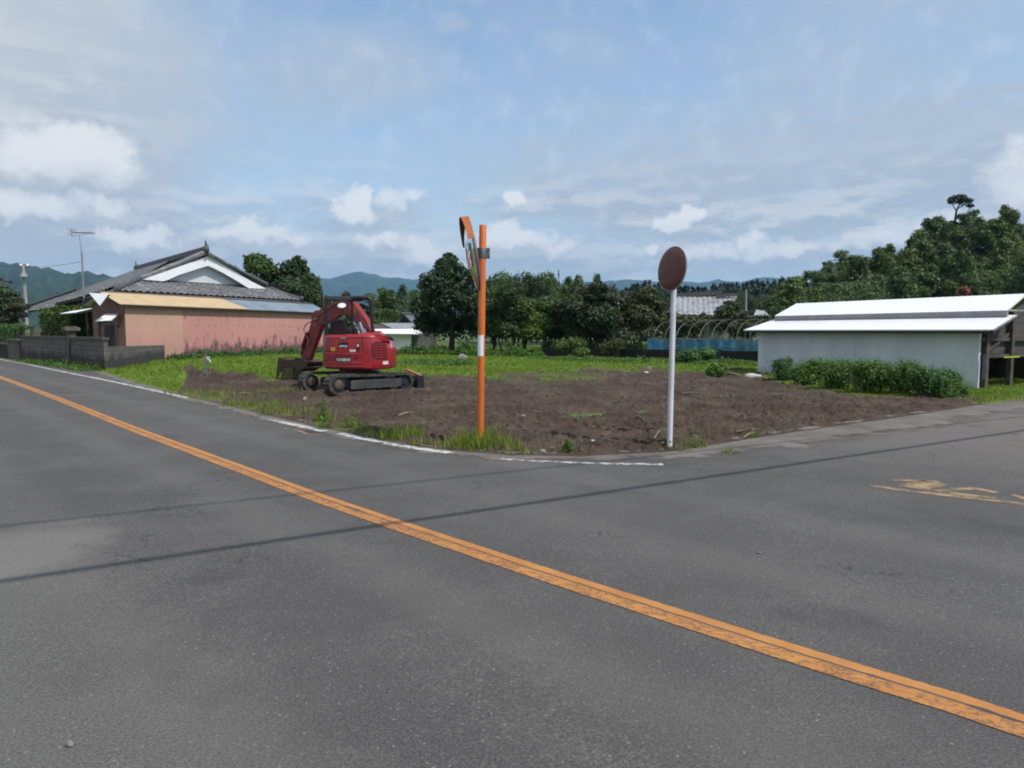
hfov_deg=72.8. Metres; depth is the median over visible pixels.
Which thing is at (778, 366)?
weed bush
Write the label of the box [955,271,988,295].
hill tree
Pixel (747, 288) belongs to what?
conifer
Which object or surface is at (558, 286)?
wood tree
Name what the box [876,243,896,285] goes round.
hill tree
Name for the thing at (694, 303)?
tiled house
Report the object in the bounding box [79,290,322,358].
corrugated shed
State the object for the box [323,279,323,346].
antenna pole
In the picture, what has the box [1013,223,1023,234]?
hill tree
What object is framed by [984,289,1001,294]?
hill tree
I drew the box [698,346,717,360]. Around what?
wall weed
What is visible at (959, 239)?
hill tree
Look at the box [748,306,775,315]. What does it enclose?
hill tree
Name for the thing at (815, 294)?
hill tree
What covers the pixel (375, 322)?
tall bush
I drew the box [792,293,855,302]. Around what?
hill tree
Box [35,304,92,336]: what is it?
hedge
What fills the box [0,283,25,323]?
garden tree
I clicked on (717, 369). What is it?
wall weed
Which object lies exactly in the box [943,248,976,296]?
hill tree
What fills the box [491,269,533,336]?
wood tree
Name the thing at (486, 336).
wood tree
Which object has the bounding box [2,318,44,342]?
slate house
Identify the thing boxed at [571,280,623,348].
shrub tree
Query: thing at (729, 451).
grass tuft
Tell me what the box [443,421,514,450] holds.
grass tuft
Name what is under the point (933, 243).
hill tree
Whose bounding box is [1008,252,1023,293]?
hill tree
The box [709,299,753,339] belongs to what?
bush
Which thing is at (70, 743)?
pebble
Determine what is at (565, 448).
grass tuft
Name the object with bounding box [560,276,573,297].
wood tree
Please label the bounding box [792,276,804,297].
hill tree
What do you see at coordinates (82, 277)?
tv aerial
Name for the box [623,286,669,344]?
shrub tree
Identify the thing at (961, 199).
pine tree
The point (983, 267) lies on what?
hill tree
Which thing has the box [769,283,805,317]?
hill tree
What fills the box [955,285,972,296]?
red shrub
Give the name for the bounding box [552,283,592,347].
shrub tree
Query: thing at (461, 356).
stone
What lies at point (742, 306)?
ridge tree
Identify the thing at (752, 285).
conifer
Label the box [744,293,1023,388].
white shed
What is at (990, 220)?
hill tree
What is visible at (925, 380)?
weed bush
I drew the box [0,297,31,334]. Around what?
topiary pine
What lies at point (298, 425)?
edge line
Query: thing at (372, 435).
grass tuft
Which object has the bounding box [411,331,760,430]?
ground
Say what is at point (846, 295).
hill tree
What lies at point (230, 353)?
undergrowth
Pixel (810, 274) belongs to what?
hill tree
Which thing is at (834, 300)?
hill tree
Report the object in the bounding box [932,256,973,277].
hill tree
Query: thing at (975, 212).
hill tree
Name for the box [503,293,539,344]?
wood tree
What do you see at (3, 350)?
wall
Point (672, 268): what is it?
traffic mirror
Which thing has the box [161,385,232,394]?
grass tuft
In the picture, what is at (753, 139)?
sky
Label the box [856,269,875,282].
hill tree
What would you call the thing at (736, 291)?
conifer
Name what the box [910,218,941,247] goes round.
hill tree
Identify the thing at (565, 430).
plant litter
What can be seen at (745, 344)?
greenhouse frame
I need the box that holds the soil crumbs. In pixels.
[203,375,984,453]
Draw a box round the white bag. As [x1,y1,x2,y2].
[745,373,761,377]
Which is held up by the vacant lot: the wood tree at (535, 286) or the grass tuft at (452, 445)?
the grass tuft at (452, 445)
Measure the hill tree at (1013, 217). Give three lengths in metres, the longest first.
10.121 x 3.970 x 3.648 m
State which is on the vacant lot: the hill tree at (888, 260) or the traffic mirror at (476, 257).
the traffic mirror at (476, 257)
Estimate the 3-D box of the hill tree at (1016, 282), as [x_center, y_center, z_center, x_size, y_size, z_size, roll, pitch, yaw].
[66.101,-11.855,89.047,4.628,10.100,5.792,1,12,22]
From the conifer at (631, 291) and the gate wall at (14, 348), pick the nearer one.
the gate wall at (14, 348)
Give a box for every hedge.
[0,323,34,342]
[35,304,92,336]
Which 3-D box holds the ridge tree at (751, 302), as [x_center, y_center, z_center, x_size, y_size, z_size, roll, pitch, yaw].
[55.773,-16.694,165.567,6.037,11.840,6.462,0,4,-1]
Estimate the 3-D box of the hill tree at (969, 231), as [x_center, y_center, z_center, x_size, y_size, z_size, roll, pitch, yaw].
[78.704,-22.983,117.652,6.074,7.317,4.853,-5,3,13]
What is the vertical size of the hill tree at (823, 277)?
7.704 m
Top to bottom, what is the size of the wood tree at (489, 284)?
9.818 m
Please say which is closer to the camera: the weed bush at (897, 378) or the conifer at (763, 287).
the weed bush at (897, 378)
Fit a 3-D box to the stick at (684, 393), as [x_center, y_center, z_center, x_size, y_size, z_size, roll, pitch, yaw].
[4.710,0.245,18.063,0.736,0.085,0.071,-2,5,-22]
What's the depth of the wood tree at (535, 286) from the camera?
80.54 m
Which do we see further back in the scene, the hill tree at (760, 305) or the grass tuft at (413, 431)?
the hill tree at (760, 305)
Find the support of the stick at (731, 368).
on the vacant lot
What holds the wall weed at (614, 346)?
on the vacant lot
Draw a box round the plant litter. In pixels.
[178,370,929,453]
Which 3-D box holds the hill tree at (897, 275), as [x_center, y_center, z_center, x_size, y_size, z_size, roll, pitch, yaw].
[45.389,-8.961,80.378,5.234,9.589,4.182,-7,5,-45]
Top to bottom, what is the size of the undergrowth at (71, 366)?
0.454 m
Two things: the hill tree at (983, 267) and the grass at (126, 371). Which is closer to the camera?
the grass at (126, 371)
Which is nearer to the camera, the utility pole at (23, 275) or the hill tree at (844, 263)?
the utility pole at (23, 275)
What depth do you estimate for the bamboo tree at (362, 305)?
96.00 m
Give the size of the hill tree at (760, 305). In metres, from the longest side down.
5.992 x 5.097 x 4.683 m
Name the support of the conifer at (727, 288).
on the ridge
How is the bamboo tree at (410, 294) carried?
on the ground at (474, 342)
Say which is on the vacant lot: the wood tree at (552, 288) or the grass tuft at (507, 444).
the grass tuft at (507, 444)
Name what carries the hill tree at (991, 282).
on the hill
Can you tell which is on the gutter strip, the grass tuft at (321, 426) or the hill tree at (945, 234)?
the grass tuft at (321, 426)
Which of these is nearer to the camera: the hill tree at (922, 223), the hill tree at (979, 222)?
the hill tree at (979, 222)
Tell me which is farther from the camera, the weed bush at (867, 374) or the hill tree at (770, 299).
the hill tree at (770, 299)
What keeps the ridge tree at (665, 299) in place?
on the ground at (474, 342)
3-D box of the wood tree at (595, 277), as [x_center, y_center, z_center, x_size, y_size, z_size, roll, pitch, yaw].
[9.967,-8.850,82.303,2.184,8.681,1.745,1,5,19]
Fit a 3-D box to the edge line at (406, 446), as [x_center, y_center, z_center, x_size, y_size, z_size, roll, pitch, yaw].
[-1.842,0.864,10.259,2.656,0.001,0.236,4,6,42]
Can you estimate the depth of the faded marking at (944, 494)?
6.96 m
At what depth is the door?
37.27 m
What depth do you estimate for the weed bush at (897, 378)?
17.90 m
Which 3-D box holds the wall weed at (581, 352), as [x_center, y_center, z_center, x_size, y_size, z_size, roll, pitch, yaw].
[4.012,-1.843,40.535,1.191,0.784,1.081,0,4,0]
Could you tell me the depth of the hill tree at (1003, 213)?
122.71 m
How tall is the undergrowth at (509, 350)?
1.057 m
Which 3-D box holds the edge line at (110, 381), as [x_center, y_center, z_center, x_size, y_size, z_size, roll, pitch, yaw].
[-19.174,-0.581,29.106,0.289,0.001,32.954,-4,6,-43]
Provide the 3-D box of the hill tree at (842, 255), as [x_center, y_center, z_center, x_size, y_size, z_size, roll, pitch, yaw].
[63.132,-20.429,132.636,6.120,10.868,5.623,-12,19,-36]
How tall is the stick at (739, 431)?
0.079 m
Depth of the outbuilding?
65.49 m
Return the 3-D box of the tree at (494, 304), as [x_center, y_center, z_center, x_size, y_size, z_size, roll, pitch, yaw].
[-1.274,-4.241,47.383,2.391,4.912,2.464,4,6,39]
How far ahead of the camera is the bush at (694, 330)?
53.74 m
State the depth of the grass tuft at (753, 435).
10.80 m
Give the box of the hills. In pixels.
[0,262,112,326]
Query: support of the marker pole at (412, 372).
on the mini excavator
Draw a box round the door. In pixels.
[104,325,117,346]
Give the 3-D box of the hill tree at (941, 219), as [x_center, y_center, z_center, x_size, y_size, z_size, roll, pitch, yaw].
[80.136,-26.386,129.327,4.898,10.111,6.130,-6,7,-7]
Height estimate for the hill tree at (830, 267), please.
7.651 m
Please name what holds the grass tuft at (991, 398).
on the vacant lot
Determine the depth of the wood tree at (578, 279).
83.33 m
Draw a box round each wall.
[0,342,7,357]
[6,339,21,359]
[20,326,108,369]
[108,345,164,368]
[543,348,757,360]
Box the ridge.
[628,282,812,333]
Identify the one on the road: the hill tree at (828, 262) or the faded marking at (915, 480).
the faded marking at (915, 480)
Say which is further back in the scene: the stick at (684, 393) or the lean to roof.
the lean to roof
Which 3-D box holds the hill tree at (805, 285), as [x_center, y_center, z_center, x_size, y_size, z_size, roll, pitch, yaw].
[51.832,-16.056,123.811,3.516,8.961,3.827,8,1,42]
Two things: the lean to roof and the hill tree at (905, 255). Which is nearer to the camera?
the lean to roof
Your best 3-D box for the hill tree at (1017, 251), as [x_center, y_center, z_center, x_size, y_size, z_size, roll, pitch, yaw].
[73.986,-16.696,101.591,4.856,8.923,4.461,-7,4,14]
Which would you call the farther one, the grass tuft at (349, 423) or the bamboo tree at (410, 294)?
the bamboo tree at (410, 294)
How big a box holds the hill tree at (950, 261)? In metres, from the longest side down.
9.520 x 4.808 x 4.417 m
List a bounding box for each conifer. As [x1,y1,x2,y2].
[629,284,633,295]
[633,282,641,293]
[721,282,727,293]
[725,282,730,293]
[733,281,739,335]
[743,281,751,294]
[748,280,754,294]
[754,279,762,298]
[760,281,765,294]
[764,279,769,297]
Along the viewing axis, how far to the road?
4.29 m
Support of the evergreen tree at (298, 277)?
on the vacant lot
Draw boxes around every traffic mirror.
[459,216,489,440]
[658,246,686,446]
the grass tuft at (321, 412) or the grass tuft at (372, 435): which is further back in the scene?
the grass tuft at (321, 412)
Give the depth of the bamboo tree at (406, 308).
89.44 m
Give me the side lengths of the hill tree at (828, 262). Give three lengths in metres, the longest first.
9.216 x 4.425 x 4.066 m
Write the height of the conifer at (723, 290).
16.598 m
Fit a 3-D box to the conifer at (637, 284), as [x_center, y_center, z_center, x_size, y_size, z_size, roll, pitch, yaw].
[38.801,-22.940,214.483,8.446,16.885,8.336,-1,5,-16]
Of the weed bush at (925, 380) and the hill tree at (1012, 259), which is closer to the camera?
the weed bush at (925, 380)
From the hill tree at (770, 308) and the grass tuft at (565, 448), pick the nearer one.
the grass tuft at (565, 448)
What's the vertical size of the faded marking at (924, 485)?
0.001 m
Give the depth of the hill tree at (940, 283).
92.58 m
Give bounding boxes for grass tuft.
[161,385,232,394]
[181,389,258,398]
[220,395,289,407]
[250,401,289,409]
[257,385,298,392]
[257,401,317,415]
[312,399,336,421]
[315,416,330,428]
[341,409,361,426]
[345,419,373,433]
[364,427,390,437]
[376,417,424,439]
[409,432,441,446]
[435,432,487,450]
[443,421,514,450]
[474,431,524,450]
[503,443,541,455]
[558,439,575,451]
[660,439,692,451]
[681,428,708,447]
[715,448,741,454]
[741,428,760,436]
[773,386,817,391]
[925,394,1023,402]
[971,388,1023,396]
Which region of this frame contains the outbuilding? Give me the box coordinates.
[749,310,768,338]
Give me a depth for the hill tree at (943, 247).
108.16 m
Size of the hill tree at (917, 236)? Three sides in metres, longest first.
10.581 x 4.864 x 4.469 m
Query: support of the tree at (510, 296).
on the vacant lot
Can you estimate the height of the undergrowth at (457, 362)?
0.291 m
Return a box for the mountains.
[221,271,779,330]
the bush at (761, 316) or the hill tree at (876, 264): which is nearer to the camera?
the bush at (761, 316)
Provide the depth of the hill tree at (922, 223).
118.51 m
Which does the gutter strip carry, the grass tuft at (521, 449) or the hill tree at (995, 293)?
the grass tuft at (521, 449)
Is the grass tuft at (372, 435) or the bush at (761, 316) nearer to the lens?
the grass tuft at (372, 435)
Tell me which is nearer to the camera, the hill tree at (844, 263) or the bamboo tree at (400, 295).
the bamboo tree at (400, 295)
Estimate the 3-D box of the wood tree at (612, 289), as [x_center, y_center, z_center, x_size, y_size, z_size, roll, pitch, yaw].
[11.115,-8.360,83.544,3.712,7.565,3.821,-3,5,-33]
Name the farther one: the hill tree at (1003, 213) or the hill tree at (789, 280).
the hill tree at (1003, 213)
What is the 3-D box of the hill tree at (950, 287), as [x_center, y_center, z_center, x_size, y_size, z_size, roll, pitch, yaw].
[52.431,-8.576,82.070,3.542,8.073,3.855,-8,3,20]
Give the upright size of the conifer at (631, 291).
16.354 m
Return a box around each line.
[0,359,187,397]
[0,376,1023,737]
[269,419,326,431]
[304,429,324,432]
[338,433,450,452]
[500,458,662,464]
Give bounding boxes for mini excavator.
[276,296,423,395]
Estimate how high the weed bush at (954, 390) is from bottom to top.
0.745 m
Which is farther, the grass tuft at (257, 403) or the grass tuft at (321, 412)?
the grass tuft at (257, 403)
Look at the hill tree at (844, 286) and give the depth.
86.12 m
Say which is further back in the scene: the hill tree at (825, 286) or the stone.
the hill tree at (825, 286)
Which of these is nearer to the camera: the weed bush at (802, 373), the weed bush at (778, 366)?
the weed bush at (802, 373)
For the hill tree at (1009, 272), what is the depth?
93.29 m
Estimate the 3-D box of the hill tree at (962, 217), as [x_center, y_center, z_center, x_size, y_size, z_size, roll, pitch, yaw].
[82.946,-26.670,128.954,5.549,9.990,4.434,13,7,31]
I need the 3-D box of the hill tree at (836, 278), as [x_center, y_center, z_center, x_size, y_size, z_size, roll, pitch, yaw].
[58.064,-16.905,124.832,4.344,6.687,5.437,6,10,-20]
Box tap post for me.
[204,354,210,375]
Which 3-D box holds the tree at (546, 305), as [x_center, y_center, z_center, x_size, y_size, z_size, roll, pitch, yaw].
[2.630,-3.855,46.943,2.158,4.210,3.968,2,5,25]
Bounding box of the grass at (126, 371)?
[58,347,1023,415]
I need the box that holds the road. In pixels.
[0,358,1023,767]
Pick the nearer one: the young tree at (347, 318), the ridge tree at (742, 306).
the young tree at (347, 318)
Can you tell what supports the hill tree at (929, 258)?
on the hill
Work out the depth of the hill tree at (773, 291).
136.15 m
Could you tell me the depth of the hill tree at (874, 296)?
79.50 m
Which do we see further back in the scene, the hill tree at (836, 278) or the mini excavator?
the hill tree at (836, 278)
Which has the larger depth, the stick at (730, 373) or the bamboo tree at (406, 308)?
the bamboo tree at (406, 308)
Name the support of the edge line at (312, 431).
on the gutter strip
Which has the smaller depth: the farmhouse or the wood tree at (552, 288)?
the farmhouse
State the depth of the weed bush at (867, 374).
18.36 m
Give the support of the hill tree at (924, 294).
on the hill
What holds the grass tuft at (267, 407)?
on the vacant lot
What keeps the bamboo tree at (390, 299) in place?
on the ground at (474, 342)
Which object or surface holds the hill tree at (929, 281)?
on the hill
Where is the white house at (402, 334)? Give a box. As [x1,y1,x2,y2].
[374,323,430,350]
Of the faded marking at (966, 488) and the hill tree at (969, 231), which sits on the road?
the faded marking at (966, 488)
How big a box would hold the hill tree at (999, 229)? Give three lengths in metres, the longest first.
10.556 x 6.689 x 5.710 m
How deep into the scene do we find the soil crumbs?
12.13 m
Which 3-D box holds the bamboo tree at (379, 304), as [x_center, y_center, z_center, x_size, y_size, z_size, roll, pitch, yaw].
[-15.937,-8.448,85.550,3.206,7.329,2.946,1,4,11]
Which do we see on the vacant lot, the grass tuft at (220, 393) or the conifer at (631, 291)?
the grass tuft at (220, 393)
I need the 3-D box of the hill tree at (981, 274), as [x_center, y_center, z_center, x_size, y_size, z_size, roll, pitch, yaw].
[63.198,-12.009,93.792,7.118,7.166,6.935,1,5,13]
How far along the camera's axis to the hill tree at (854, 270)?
97.71 m
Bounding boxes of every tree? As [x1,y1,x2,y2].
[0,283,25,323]
[242,253,283,283]
[273,254,330,307]
[341,291,354,329]
[345,303,367,321]
[361,292,378,319]
[369,286,389,320]
[382,289,401,322]
[390,302,411,311]
[394,288,418,302]
[396,284,407,311]
[407,290,424,311]
[410,252,487,350]
[472,298,512,346]
[474,286,511,349]
[475,276,494,342]
[488,285,527,350]
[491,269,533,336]
[494,277,510,344]
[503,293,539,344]
[507,270,549,340]
[513,297,551,349]
[519,269,558,344]
[531,295,562,347]
[535,295,556,340]
[540,277,560,340]
[550,277,562,343]
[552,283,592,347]
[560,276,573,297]
[568,274,584,288]
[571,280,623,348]
[590,273,600,341]
[601,289,646,345]
[603,283,617,293]
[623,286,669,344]
[655,290,670,310]
[733,296,744,337]
[737,291,756,313]
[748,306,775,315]
[753,300,767,310]
[754,294,768,311]
[762,295,779,307]
[766,306,783,317]
[768,288,777,294]
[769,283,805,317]
[776,276,801,305]
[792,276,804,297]
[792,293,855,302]
[799,270,810,292]
[800,298,852,302]
[805,287,825,302]
[807,270,822,286]
[809,269,851,285]
[809,281,834,295]
[821,260,834,273]
[822,262,847,283]
[823,279,886,300]
[825,286,879,301]
[829,272,841,283]
[832,249,850,270]
[835,260,850,267]
[837,254,871,289]
[847,282,885,295]
[851,271,919,296]
[853,290,894,300]
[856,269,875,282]
[867,246,893,274]
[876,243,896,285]
[882,279,924,298]
[883,265,922,298]
[892,246,923,297]
[900,239,912,259]
[909,240,935,272]
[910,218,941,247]
[910,228,929,256]
[914,286,932,297]
[915,272,940,295]
[918,252,940,297]
[920,217,940,251]
[924,274,946,297]
[927,240,939,253]
[932,215,948,240]
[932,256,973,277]
[935,242,955,275]
[938,254,959,296]
[939,252,976,276]
[939,279,958,296]
[940,222,954,253]
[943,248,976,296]
[946,194,974,226]
[947,225,970,251]
[954,212,973,233]
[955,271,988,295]
[961,208,979,229]
[963,229,997,269]
[965,227,980,245]
[966,269,1004,293]
[971,263,1001,285]
[973,215,991,269]
[976,254,1017,285]
[977,274,1005,292]
[978,265,1023,293]
[983,219,1015,262]
[984,217,1008,238]
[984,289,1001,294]
[987,236,1014,293]
[996,207,1018,235]
[1000,204,1010,217]
[1005,209,1023,245]
[1005,241,1023,286]
[1006,266,1023,293]
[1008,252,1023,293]
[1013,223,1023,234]
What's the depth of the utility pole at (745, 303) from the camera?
95.34 m
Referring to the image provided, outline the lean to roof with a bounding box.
[89,293,109,306]
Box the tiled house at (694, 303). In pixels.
[665,291,737,339]
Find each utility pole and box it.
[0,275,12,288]
[19,264,29,335]
[744,290,746,338]
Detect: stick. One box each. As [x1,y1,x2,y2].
[610,427,632,429]
[681,392,704,394]
[725,372,741,375]
[727,367,740,370]
[735,428,760,432]
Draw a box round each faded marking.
[873,485,1023,504]
[894,479,938,481]
[902,480,945,489]
[934,487,997,492]
[949,492,995,499]
[1011,494,1023,499]
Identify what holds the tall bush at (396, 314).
on the ground at (474, 342)
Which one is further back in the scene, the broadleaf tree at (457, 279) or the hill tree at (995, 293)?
the hill tree at (995, 293)
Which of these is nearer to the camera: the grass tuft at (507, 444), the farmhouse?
the grass tuft at (507, 444)
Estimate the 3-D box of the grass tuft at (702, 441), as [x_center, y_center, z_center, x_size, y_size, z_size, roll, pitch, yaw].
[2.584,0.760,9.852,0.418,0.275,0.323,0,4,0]
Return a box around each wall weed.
[551,336,587,356]
[570,347,589,357]
[598,336,627,357]
[675,347,701,361]
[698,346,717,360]
[704,360,729,375]
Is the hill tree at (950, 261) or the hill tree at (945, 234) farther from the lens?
the hill tree at (945, 234)
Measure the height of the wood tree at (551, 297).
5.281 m
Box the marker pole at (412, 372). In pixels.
[405,369,438,381]
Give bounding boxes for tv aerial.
[67,228,95,301]
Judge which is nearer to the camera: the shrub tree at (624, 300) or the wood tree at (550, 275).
the shrub tree at (624, 300)
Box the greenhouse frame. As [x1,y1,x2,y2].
[647,319,773,350]
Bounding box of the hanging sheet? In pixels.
[703,349,720,358]
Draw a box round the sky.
[0,0,1023,282]
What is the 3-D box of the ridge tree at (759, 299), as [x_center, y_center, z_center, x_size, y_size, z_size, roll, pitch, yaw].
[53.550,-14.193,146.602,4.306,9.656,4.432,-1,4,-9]
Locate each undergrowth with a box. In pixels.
[10,358,103,370]
[166,342,323,359]
[396,339,544,356]
[396,357,473,365]
[529,353,757,366]
[540,332,751,350]
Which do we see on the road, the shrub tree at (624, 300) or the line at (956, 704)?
the line at (956, 704)
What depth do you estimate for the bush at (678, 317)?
53.58 m
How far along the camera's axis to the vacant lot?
15.28 m
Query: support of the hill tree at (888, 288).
on the hill
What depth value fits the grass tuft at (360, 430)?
11.27 m
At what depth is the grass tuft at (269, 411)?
13.78 m
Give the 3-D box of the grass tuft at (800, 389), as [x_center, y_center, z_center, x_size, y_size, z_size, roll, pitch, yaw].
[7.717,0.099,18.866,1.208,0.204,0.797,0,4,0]
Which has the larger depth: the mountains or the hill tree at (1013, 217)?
the mountains
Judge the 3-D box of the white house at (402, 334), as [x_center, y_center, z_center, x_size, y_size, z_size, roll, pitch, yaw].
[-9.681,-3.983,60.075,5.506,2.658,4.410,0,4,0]
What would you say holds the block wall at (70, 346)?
on the ground at (474, 342)
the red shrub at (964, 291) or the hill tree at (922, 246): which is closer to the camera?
the red shrub at (964, 291)
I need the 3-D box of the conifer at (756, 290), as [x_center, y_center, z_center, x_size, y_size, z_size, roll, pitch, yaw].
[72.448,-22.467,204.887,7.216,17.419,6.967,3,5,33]
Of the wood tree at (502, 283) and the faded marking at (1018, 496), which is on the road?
the faded marking at (1018, 496)
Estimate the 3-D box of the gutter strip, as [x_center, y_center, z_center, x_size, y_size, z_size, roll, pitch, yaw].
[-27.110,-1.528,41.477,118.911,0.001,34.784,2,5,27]
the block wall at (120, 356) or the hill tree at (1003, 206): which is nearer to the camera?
the block wall at (120, 356)
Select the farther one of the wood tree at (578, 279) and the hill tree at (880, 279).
the hill tree at (880, 279)
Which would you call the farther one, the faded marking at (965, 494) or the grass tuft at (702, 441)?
the grass tuft at (702, 441)
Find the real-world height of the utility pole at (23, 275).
7.622 m
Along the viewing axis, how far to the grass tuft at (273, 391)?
18.17 m
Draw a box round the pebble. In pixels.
[65,740,74,746]
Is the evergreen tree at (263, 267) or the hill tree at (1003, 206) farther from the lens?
the hill tree at (1003, 206)
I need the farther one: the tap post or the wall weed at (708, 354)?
the wall weed at (708, 354)
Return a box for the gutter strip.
[0,357,1023,461]
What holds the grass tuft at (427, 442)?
on the gutter strip
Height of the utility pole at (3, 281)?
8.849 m
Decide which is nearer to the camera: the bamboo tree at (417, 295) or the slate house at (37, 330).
the slate house at (37, 330)
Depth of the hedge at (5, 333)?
47.55 m
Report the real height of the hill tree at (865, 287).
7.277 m
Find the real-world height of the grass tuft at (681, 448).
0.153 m
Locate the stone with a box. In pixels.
[456,354,467,358]
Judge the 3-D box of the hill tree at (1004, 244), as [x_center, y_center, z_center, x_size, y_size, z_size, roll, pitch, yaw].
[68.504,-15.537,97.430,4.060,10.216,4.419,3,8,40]
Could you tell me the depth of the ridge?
239.80 m
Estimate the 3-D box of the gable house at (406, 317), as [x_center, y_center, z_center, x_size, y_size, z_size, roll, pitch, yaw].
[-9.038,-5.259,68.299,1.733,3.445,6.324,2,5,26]
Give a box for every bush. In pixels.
[354,318,388,328]
[373,307,410,323]
[656,308,690,337]
[675,312,709,339]
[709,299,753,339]
[738,313,773,338]
[767,355,794,380]
[782,354,829,384]
[815,356,861,389]
[846,356,895,392]
[878,356,924,394]
[903,361,961,395]
[935,367,973,397]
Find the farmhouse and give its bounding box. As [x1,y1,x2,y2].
[27,239,303,336]
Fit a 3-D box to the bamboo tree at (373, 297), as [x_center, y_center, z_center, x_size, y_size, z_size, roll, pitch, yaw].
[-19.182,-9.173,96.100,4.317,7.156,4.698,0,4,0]
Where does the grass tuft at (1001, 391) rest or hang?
on the vacant lot
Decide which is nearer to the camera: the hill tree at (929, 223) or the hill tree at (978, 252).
the hill tree at (978, 252)
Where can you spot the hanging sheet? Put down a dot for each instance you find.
(718, 355)
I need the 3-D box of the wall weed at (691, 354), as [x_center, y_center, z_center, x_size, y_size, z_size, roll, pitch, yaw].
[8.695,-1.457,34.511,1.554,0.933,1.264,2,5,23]
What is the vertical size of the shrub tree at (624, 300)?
4.611 m
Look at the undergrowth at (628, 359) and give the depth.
36.13 m
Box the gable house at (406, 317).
[395,312,436,345]
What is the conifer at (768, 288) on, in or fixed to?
on the ridge
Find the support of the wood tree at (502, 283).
on the ground at (474, 342)
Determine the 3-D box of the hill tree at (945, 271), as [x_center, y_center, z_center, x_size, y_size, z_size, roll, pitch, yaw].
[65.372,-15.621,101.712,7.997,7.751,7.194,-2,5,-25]
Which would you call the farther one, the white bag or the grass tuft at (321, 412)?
the white bag
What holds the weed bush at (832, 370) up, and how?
on the vacant lot
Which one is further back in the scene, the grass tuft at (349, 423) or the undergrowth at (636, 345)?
the undergrowth at (636, 345)
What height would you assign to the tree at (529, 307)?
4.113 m
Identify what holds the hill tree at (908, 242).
on the hill
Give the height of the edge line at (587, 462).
0.001 m
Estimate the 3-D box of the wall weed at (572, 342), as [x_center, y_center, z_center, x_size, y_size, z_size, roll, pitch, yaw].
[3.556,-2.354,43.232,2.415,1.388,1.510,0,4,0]
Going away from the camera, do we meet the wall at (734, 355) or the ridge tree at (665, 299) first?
the wall at (734, 355)
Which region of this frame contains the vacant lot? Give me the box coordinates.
[17,347,1023,455]
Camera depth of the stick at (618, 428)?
11.47 m

